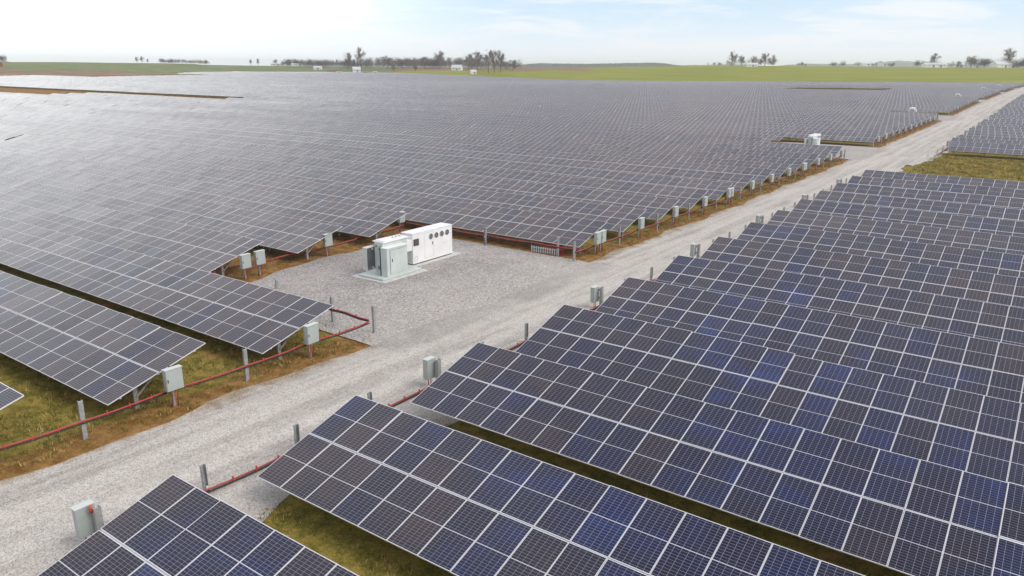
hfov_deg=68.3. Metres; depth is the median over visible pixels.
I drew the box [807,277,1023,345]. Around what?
solar table
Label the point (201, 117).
solar table
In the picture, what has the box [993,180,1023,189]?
solar table
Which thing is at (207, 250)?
solar table
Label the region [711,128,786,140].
solar table
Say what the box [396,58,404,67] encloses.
bare tree
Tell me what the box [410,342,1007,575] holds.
solar table
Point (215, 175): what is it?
solar table
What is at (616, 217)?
solar table
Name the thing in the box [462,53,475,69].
bare tree
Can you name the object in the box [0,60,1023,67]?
hills
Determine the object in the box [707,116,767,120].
solar table
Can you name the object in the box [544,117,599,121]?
solar table
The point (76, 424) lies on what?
cable run
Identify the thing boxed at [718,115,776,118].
solar table
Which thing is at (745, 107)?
solar table
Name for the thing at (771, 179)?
combiner box
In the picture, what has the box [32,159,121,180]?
solar table
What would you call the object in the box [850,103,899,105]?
solar table
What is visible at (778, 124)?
solar table
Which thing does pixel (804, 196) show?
combiner box
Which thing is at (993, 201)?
solar table
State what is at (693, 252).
combiner box
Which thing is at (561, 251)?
cable coil
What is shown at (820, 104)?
solar table
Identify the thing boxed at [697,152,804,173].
solar table
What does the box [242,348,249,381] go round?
cable post
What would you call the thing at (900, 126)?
solar table
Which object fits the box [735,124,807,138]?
solar table
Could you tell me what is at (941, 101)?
solar table
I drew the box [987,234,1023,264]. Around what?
solar table
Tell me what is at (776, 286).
solar table
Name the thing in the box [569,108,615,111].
solar table
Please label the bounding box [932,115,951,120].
gravel pad
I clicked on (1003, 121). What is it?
solar table
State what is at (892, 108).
solar table
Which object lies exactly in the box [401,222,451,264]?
inverter cabinet
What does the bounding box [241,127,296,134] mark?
solar table
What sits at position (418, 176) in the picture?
solar table
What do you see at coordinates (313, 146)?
solar table
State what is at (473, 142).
solar table
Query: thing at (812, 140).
transformer
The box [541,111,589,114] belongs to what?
solar table
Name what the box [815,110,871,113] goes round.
solar table
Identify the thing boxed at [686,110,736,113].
solar table
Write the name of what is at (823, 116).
solar table
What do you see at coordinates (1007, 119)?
solar table
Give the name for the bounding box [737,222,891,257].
solar table
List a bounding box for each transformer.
[359,234,420,280]
[804,135,818,144]
[908,107,916,111]
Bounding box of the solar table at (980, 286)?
[920,265,1023,314]
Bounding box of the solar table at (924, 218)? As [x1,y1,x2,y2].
[792,199,951,234]
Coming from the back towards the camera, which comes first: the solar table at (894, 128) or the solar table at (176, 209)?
the solar table at (894, 128)
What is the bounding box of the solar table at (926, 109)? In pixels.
[893,106,950,112]
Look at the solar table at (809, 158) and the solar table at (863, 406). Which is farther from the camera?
the solar table at (809, 158)
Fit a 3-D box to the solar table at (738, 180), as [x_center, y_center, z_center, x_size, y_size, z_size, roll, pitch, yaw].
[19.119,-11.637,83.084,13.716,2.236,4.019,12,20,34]
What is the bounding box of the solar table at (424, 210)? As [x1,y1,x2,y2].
[323,187,460,223]
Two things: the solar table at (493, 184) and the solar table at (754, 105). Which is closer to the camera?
the solar table at (493, 184)
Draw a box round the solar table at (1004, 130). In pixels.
[966,128,1023,134]
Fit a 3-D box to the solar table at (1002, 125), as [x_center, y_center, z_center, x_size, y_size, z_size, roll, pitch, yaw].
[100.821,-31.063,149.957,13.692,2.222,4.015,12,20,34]
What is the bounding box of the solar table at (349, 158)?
[302,150,387,165]
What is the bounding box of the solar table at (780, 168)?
[677,156,789,181]
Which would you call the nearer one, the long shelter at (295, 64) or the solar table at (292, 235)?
the solar table at (292, 235)
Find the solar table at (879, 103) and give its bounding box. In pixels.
[855,102,903,104]
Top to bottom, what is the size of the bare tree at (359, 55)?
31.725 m
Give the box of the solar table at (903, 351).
[740,301,1023,407]
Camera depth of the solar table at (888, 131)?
144.24 m
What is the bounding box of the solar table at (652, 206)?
[532,185,679,224]
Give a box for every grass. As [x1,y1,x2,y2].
[908,155,1023,181]
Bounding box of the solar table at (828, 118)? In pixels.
[784,116,847,119]
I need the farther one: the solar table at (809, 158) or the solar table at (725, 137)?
the solar table at (725, 137)
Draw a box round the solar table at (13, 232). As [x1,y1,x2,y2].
[0,217,48,251]
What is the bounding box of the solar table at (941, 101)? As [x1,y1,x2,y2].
[915,101,964,105]
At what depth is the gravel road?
29.33 m
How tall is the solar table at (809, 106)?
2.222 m
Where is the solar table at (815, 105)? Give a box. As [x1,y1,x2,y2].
[791,104,839,106]
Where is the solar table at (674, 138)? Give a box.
[665,136,749,144]
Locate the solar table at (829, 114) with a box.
[800,113,859,116]
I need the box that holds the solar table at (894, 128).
[824,123,898,137]
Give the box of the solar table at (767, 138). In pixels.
[696,131,775,141]
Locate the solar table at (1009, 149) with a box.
[948,141,1023,158]
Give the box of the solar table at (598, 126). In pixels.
[567,124,630,129]
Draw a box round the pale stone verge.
[909,153,931,165]
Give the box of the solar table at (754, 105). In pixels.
[730,105,777,106]
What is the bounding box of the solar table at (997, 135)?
[967,133,1023,137]
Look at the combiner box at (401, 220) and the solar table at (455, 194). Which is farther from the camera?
the solar table at (455, 194)
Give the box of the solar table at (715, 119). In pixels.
[695,118,757,121]
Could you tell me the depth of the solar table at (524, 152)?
103.78 m
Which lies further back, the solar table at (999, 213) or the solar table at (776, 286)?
the solar table at (999, 213)
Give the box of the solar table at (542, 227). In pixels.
[430,202,606,253]
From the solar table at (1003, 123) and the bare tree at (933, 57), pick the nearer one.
the solar table at (1003, 123)
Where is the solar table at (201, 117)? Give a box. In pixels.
[181,115,221,119]
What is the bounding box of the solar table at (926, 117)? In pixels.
[866,114,928,123]
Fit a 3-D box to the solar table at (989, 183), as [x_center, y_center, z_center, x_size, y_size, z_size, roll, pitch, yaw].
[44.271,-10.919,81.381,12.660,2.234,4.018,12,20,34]
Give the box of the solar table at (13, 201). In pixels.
[0,186,54,217]
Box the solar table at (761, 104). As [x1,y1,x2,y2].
[738,104,783,105]
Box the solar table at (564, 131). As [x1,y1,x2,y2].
[529,128,595,134]
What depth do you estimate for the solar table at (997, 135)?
131.84 m
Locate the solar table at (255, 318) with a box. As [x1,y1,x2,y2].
[98,261,333,359]
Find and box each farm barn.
[920,63,947,67]
[988,61,1019,67]
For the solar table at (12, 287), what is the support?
on the ground at (330, 536)
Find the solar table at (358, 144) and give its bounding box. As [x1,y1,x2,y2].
[312,138,382,148]
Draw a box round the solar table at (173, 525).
[38,474,358,575]
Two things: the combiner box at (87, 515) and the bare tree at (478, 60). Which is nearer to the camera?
the combiner box at (87, 515)
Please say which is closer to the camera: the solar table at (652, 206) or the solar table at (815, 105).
the solar table at (652, 206)
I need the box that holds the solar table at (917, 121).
[853,117,920,126]
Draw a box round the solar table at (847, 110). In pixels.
[822,109,876,111]
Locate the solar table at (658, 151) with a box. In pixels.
[608,145,701,156]
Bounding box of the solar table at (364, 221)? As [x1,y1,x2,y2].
[259,195,406,239]
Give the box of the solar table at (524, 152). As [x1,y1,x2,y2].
[476,146,565,158]
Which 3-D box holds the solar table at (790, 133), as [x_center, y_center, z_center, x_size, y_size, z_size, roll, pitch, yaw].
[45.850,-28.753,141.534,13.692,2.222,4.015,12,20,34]
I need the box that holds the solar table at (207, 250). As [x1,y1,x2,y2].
[93,216,263,275]
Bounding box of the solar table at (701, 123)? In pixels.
[672,121,736,126]
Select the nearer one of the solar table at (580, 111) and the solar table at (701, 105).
the solar table at (580, 111)
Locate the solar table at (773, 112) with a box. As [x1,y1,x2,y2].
[746,111,800,114]
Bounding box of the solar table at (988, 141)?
[948,138,1023,146]
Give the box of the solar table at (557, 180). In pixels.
[465,167,579,186]
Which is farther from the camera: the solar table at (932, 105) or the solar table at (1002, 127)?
the solar table at (932, 105)
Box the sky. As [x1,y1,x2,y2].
[0,0,1023,65]
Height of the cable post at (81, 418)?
1.720 m
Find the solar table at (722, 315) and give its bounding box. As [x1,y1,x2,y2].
[595,277,766,340]
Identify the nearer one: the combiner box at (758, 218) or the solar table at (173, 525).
the solar table at (173, 525)
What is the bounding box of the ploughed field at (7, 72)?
[0,67,592,75]
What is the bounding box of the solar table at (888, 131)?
[815,126,892,136]
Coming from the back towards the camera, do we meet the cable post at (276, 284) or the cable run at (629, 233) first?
the cable run at (629, 233)
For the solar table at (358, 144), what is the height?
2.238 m
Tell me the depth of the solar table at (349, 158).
95.99 m
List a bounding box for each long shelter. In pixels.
[271,63,285,65]
[291,63,308,66]
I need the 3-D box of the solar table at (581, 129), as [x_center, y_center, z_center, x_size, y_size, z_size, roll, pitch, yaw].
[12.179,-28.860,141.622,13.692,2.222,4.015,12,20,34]
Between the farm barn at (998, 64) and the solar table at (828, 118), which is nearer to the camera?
the solar table at (828, 118)
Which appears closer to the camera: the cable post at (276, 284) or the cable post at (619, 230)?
the cable post at (276, 284)
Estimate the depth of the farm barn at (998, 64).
884.88 m
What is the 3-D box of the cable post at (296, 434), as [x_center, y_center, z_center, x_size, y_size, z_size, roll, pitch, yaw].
[-7.173,5.367,25.322,0.145,1.720,0.150,14,20,39]
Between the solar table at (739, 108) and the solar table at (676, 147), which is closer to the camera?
the solar table at (676, 147)
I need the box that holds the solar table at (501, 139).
[462,135,534,143]
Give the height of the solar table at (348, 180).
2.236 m
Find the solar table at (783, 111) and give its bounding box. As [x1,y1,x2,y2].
[754,110,807,112]
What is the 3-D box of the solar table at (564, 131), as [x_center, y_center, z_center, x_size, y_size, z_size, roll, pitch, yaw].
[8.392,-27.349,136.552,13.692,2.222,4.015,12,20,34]
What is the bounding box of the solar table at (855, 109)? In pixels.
[828,108,881,110]
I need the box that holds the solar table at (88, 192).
[22,175,130,204]
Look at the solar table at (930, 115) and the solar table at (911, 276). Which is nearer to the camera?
the solar table at (911, 276)
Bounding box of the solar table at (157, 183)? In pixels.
[94,169,197,193]
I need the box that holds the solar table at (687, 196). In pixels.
[569,177,708,208]
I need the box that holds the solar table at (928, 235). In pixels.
[767,210,991,253]
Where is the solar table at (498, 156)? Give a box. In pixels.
[447,150,538,162]
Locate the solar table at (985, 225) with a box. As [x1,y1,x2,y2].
[947,215,1023,242]
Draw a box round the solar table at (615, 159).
[559,153,661,166]
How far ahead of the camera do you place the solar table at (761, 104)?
223.41 m
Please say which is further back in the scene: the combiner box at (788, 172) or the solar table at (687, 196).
the combiner box at (788, 172)
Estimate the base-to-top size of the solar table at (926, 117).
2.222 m
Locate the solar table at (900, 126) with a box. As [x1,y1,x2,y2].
[832,121,904,131]
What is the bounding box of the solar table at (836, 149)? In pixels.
[747,141,842,157]
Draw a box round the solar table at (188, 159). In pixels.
[146,151,227,167]
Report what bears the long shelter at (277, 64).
on the meadow
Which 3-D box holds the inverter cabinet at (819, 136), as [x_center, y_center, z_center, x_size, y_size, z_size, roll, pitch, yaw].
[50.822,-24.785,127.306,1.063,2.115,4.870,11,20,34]
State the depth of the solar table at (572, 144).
114.07 m
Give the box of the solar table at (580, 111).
[556,109,603,114]
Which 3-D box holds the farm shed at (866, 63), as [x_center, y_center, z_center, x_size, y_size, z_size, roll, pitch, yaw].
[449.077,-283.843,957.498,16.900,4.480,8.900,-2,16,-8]
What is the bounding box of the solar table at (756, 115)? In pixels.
[727,113,784,117]
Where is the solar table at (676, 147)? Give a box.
[629,142,718,151]
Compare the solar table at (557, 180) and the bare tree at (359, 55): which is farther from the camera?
the bare tree at (359, 55)
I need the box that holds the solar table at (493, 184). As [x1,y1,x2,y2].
[422,173,546,195]
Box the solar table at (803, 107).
[778,106,827,108]
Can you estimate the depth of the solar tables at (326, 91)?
285.43 m
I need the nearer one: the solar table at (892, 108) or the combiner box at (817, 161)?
the combiner box at (817, 161)
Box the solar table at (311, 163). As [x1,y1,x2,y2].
[259,155,347,170]
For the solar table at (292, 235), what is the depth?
54.45 m
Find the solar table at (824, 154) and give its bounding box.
[733,144,831,163]
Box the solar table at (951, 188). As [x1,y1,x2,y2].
[847,176,1023,205]
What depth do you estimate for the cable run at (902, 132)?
148.00 m
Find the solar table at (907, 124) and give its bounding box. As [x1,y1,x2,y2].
[840,120,909,130]
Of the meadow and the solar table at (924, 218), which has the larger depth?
the meadow
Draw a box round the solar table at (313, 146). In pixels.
[276,141,349,152]
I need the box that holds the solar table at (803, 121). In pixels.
[766,118,832,123]
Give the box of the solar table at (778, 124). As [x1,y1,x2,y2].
[747,122,816,127]
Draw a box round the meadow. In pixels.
[0,62,403,73]
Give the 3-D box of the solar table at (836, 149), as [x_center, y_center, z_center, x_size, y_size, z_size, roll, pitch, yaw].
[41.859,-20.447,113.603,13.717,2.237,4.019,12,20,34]
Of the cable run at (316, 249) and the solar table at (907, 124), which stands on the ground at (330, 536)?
the solar table at (907, 124)
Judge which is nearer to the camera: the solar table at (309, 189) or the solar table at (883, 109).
the solar table at (309, 189)
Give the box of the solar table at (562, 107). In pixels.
[540,106,582,108]
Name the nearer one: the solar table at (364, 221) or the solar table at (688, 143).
the solar table at (364, 221)
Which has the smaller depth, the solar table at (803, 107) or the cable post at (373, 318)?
the cable post at (373, 318)
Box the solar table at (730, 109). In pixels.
[705,108,753,110]
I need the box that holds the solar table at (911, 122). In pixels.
[847,118,915,127]
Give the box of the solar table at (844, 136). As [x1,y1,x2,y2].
[791,130,877,145]
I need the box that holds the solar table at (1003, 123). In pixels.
[980,121,1023,125]
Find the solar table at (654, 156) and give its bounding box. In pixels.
[585,149,682,161]
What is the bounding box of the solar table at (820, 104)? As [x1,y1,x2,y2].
[797,103,844,104]
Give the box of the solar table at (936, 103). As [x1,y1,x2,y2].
[908,103,959,107]
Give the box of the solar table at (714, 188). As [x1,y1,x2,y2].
[603,172,732,204]
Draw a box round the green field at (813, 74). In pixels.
[389,66,1023,82]
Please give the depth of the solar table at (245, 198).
67.54 m
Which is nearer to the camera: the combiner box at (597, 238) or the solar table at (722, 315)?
the solar table at (722, 315)
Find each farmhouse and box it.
[352,67,360,71]
[451,65,462,70]
[744,63,758,66]
[970,63,980,67]
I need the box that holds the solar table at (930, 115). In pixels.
[871,112,933,121]
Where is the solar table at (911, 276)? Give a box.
[700,236,930,291]
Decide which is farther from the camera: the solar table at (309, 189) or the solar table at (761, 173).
the solar table at (761, 173)
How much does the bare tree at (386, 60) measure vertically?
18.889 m
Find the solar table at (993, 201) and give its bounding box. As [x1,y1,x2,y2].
[953,193,1023,213]
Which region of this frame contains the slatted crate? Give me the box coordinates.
[531,246,556,255]
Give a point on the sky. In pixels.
(219, 32)
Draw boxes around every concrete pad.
[352,269,426,283]
[408,251,461,266]
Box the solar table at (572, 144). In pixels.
[530,140,612,149]
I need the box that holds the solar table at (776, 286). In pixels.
[655,255,824,307]
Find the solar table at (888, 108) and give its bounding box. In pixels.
[839,105,891,110]
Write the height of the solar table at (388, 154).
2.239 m
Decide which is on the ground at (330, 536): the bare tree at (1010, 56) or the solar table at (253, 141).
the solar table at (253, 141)
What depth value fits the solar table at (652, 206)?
67.51 m
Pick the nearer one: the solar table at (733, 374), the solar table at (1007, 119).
the solar table at (733, 374)
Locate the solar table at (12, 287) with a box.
[0,270,40,304]
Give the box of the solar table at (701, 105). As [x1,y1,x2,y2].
[678,104,722,107]
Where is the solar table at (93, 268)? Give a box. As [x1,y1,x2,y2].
[0,230,165,296]
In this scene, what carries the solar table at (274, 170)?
on the ground at (330, 536)
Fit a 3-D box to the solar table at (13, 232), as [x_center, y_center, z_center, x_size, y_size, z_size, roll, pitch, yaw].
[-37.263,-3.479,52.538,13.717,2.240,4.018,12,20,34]
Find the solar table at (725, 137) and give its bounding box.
[681,133,762,140]
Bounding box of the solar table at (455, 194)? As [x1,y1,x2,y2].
[377,180,505,204]
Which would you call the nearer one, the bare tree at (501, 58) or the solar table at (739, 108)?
the solar table at (739, 108)
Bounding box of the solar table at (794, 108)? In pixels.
[769,107,821,111]
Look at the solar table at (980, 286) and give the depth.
41.04 m
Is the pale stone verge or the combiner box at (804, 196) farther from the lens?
the pale stone verge
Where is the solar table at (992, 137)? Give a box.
[958,135,1023,140]
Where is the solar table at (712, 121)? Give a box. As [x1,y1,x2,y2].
[684,119,747,123]
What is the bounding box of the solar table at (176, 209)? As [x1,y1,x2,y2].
[93,188,222,223]
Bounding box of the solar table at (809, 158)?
[715,148,818,168]
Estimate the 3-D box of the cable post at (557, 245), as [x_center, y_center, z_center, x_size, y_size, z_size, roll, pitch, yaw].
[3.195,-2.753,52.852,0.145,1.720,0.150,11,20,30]
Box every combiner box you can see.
[70,499,103,539]
[162,364,183,406]
[239,253,251,278]
[253,249,265,275]
[303,322,318,358]
[322,233,332,255]
[398,211,404,230]
[422,356,440,385]
[590,285,603,306]
[594,231,601,253]
[599,229,605,251]
[637,217,644,237]
[672,206,678,224]
[690,243,700,257]
[701,196,707,213]
[725,188,731,204]
[728,187,734,202]
[749,180,754,195]
[755,214,763,222]
[768,174,773,188]
[786,168,790,181]
[801,163,805,175]
[802,194,808,199]
[815,158,819,170]
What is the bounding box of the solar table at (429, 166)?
[376,158,475,174]
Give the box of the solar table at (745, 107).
[722,106,769,107]
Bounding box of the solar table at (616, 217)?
[489,193,645,237]
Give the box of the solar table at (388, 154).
[340,147,422,159]
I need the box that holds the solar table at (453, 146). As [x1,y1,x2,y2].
[407,140,484,150]
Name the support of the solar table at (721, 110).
on the ground at (330, 536)
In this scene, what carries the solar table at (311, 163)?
on the ground at (330, 536)
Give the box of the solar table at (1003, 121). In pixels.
[983,120,1023,122]
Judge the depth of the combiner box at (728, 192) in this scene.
73.76 m
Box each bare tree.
[343,52,352,66]
[354,47,366,70]
[382,55,393,68]
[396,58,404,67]
[418,56,428,68]
[430,50,443,65]
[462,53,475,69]
[471,50,484,69]
[481,49,493,72]
[489,50,500,72]
[496,50,507,72]
[509,60,517,67]
[729,51,737,63]
[761,53,770,65]
[929,53,941,62]
[966,56,978,61]
[999,48,1016,60]
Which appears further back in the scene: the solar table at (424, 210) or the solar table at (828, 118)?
the solar table at (828, 118)
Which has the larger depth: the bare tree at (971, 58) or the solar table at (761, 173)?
the bare tree at (971, 58)
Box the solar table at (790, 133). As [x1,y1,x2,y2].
[723,126,796,140]
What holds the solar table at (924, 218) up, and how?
on the ground at (330, 536)
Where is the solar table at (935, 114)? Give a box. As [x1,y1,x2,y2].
[877,111,936,120]
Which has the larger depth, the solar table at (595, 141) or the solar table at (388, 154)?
the solar table at (595, 141)
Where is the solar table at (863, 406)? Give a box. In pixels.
[760,355,1023,485]
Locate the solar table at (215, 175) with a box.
[157,164,253,185]
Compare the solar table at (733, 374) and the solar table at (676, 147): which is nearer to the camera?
the solar table at (733, 374)
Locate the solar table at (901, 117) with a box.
[860,115,924,123]
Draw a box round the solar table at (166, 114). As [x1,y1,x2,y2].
[147,112,184,116]
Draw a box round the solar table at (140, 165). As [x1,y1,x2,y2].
[94,156,176,173]
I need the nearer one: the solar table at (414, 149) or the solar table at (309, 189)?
the solar table at (309, 189)
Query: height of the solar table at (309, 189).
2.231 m
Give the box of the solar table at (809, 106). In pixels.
[784,105,833,107]
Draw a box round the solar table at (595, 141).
[552,137,632,145]
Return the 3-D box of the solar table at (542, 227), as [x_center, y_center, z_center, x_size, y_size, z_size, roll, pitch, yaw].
[0.206,-4.471,57.659,13.715,2.235,4.018,12,20,34]
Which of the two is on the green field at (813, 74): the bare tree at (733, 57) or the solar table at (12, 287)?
the bare tree at (733, 57)
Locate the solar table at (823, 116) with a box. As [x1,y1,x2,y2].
[793,114,853,118]
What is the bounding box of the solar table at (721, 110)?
[695,109,745,111]
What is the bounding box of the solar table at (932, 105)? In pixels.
[904,104,956,109]
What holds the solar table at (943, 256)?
on the ground at (330, 536)
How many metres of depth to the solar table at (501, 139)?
121.75 m
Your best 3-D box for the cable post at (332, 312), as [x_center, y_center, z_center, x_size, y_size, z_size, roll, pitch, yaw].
[-9.118,1.236,38.343,0.145,1.720,0.150,11,20,31]
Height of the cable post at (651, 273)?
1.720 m
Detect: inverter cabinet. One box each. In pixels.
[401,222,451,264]
[808,133,820,144]
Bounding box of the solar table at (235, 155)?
[194,148,271,165]
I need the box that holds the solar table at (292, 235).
[186,205,341,259]
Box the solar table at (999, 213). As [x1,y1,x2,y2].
[987,207,1023,230]
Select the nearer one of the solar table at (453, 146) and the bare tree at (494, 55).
the solar table at (453, 146)
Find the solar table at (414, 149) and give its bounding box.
[375,144,455,154]
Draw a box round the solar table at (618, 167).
[530,157,637,174]
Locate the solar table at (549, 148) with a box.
[504,143,589,153]
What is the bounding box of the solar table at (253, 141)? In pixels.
[222,136,286,146]
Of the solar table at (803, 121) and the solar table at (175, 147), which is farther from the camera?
the solar table at (803, 121)
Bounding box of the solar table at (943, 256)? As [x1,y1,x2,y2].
[882,240,1023,281]
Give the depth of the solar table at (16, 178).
76.79 m
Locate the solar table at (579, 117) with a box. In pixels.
[560,116,614,119]
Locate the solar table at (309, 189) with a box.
[231,174,345,199]
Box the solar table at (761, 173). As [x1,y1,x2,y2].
[655,160,773,188]
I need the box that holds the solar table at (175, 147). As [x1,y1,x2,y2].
[140,141,210,153]
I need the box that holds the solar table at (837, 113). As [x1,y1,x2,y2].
[808,112,865,114]
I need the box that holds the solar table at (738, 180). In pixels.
[629,165,754,195]
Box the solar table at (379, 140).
[344,136,413,144]
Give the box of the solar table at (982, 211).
[814,190,990,221]
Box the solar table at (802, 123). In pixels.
[757,121,824,125]
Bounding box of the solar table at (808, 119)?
[776,117,839,122]
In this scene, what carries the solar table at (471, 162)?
on the ground at (330, 536)
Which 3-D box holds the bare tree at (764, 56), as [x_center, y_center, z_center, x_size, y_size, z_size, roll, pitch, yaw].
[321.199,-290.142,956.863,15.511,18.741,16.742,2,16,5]
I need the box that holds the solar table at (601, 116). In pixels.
[575,114,627,118]
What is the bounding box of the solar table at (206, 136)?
[173,131,231,140]
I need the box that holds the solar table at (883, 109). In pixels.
[834,107,886,110]
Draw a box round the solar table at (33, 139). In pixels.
[6,134,63,145]
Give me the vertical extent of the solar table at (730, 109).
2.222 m
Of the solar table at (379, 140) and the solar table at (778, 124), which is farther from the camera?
the solar table at (778, 124)
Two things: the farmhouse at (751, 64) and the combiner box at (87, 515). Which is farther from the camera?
the farmhouse at (751, 64)
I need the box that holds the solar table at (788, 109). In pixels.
[762,108,814,111]
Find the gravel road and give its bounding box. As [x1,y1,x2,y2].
[0,87,1023,575]
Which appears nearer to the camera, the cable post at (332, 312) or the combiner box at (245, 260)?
the cable post at (332, 312)
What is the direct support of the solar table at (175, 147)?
on the ground at (330, 536)
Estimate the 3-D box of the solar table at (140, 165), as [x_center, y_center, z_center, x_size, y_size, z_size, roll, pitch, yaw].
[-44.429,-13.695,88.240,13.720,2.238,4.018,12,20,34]
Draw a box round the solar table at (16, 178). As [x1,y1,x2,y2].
[0,165,57,189]
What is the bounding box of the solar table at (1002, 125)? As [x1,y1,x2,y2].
[981,124,1023,126]
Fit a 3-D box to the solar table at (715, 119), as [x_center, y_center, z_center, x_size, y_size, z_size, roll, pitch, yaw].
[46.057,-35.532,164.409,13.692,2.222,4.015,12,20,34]
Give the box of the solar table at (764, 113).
[736,112,792,115]
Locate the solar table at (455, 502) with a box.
[257,395,864,575]
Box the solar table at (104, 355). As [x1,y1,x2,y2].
[0,285,205,408]
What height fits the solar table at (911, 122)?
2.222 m
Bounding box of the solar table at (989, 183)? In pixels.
[861,170,994,190]
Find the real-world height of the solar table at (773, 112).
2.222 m
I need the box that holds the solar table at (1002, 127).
[976,125,1023,129]
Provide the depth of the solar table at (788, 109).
200.54 m
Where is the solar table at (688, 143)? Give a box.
[648,139,735,147]
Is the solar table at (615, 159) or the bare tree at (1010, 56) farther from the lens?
the bare tree at (1010, 56)
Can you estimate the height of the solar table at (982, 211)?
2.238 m
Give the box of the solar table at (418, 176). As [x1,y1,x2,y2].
[332,163,436,182]
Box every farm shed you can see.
[313,66,322,69]
[858,62,873,65]
[877,61,884,65]
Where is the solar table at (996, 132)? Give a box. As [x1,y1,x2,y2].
[968,130,1023,134]
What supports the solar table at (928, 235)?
on the ground at (330, 536)
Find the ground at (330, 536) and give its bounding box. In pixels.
[0,70,1023,575]
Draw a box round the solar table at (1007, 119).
[989,118,1023,120]
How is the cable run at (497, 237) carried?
attached to the cable post at (557, 245)
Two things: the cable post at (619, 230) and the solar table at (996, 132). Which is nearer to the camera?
the cable post at (619, 230)
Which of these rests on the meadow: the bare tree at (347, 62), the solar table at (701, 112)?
the bare tree at (347, 62)
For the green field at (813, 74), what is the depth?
794.42 m
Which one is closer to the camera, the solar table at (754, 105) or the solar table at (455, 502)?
the solar table at (455, 502)
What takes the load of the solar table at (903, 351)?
on the ground at (330, 536)
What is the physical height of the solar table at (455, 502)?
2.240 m
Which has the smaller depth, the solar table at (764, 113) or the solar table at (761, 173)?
the solar table at (761, 173)
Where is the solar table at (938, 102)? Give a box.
[911,102,961,105]
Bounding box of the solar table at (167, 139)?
[135,134,194,143]
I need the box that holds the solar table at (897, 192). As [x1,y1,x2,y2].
[832,183,956,202]
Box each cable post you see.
[77,400,87,439]
[199,463,208,491]
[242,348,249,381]
[275,279,278,288]
[293,424,299,443]
[329,296,334,321]
[367,391,372,400]
[371,305,375,332]
[484,227,486,244]
[524,323,527,340]
[557,236,558,256]
[573,241,575,261]
[618,226,620,244]
[650,267,652,280]
[656,214,658,231]
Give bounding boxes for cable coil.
[543,243,563,254]
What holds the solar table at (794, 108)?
on the ground at (330, 536)
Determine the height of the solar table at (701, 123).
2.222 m
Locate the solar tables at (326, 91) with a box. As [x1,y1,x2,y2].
[0,71,1023,575]
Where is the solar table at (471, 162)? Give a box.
[413,154,509,168]
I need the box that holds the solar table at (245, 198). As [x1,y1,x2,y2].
[168,181,288,211]
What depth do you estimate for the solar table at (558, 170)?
85.82 m
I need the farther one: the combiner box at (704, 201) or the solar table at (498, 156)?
the solar table at (498, 156)
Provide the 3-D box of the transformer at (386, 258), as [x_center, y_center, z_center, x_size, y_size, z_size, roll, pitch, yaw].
[-7.691,-2.104,47.560,2.100,2.320,3.450,11,20,34]
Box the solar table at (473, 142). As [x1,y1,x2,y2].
[435,137,509,147]
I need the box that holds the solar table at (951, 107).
[900,105,953,112]
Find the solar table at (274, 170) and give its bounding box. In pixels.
[211,159,304,177]
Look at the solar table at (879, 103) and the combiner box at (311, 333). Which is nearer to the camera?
the combiner box at (311, 333)
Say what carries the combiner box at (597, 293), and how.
on the ground at (330, 536)
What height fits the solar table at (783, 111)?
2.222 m
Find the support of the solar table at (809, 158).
on the ground at (330, 536)
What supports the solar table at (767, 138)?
on the ground at (330, 536)
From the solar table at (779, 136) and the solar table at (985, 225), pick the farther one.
the solar table at (779, 136)
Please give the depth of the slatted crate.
53.63 m
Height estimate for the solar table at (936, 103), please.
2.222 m
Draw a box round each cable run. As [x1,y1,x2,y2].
[0,321,369,450]
[204,256,700,492]
[211,271,369,321]
[213,224,404,270]
[406,222,577,250]
[575,155,843,252]
[874,118,936,143]
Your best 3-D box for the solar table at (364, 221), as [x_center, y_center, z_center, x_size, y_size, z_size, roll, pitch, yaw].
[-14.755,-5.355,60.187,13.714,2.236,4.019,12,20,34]
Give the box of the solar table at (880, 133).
[806,128,885,142]
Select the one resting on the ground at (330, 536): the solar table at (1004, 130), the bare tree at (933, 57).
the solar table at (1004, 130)
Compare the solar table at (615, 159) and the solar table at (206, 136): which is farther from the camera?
the solar table at (206, 136)
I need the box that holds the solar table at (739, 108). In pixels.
[714,107,762,109]
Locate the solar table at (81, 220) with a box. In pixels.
[6,197,143,240]
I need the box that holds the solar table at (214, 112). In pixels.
[198,110,234,114]
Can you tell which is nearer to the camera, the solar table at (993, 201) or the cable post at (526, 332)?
the cable post at (526, 332)
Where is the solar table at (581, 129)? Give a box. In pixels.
[548,126,613,131]
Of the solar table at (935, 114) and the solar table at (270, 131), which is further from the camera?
the solar table at (935, 114)
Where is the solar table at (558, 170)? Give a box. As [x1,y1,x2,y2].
[499,162,610,178]
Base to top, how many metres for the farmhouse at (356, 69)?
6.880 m
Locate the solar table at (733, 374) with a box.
[515,304,794,415]
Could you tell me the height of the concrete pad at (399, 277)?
0.290 m
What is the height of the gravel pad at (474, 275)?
0.321 m
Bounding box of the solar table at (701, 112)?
[674,111,727,114]
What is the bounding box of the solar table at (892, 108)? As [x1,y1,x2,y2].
[845,104,895,110]
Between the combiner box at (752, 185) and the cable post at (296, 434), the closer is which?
the cable post at (296, 434)
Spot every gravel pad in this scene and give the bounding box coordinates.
[249,234,589,345]
[783,142,877,158]
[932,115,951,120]
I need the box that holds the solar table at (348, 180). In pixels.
[287,168,395,190]
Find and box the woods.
[0,55,1023,68]
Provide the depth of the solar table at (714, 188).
77.85 m
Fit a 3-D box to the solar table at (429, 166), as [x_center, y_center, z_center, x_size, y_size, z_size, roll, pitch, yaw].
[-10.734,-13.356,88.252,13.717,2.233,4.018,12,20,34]

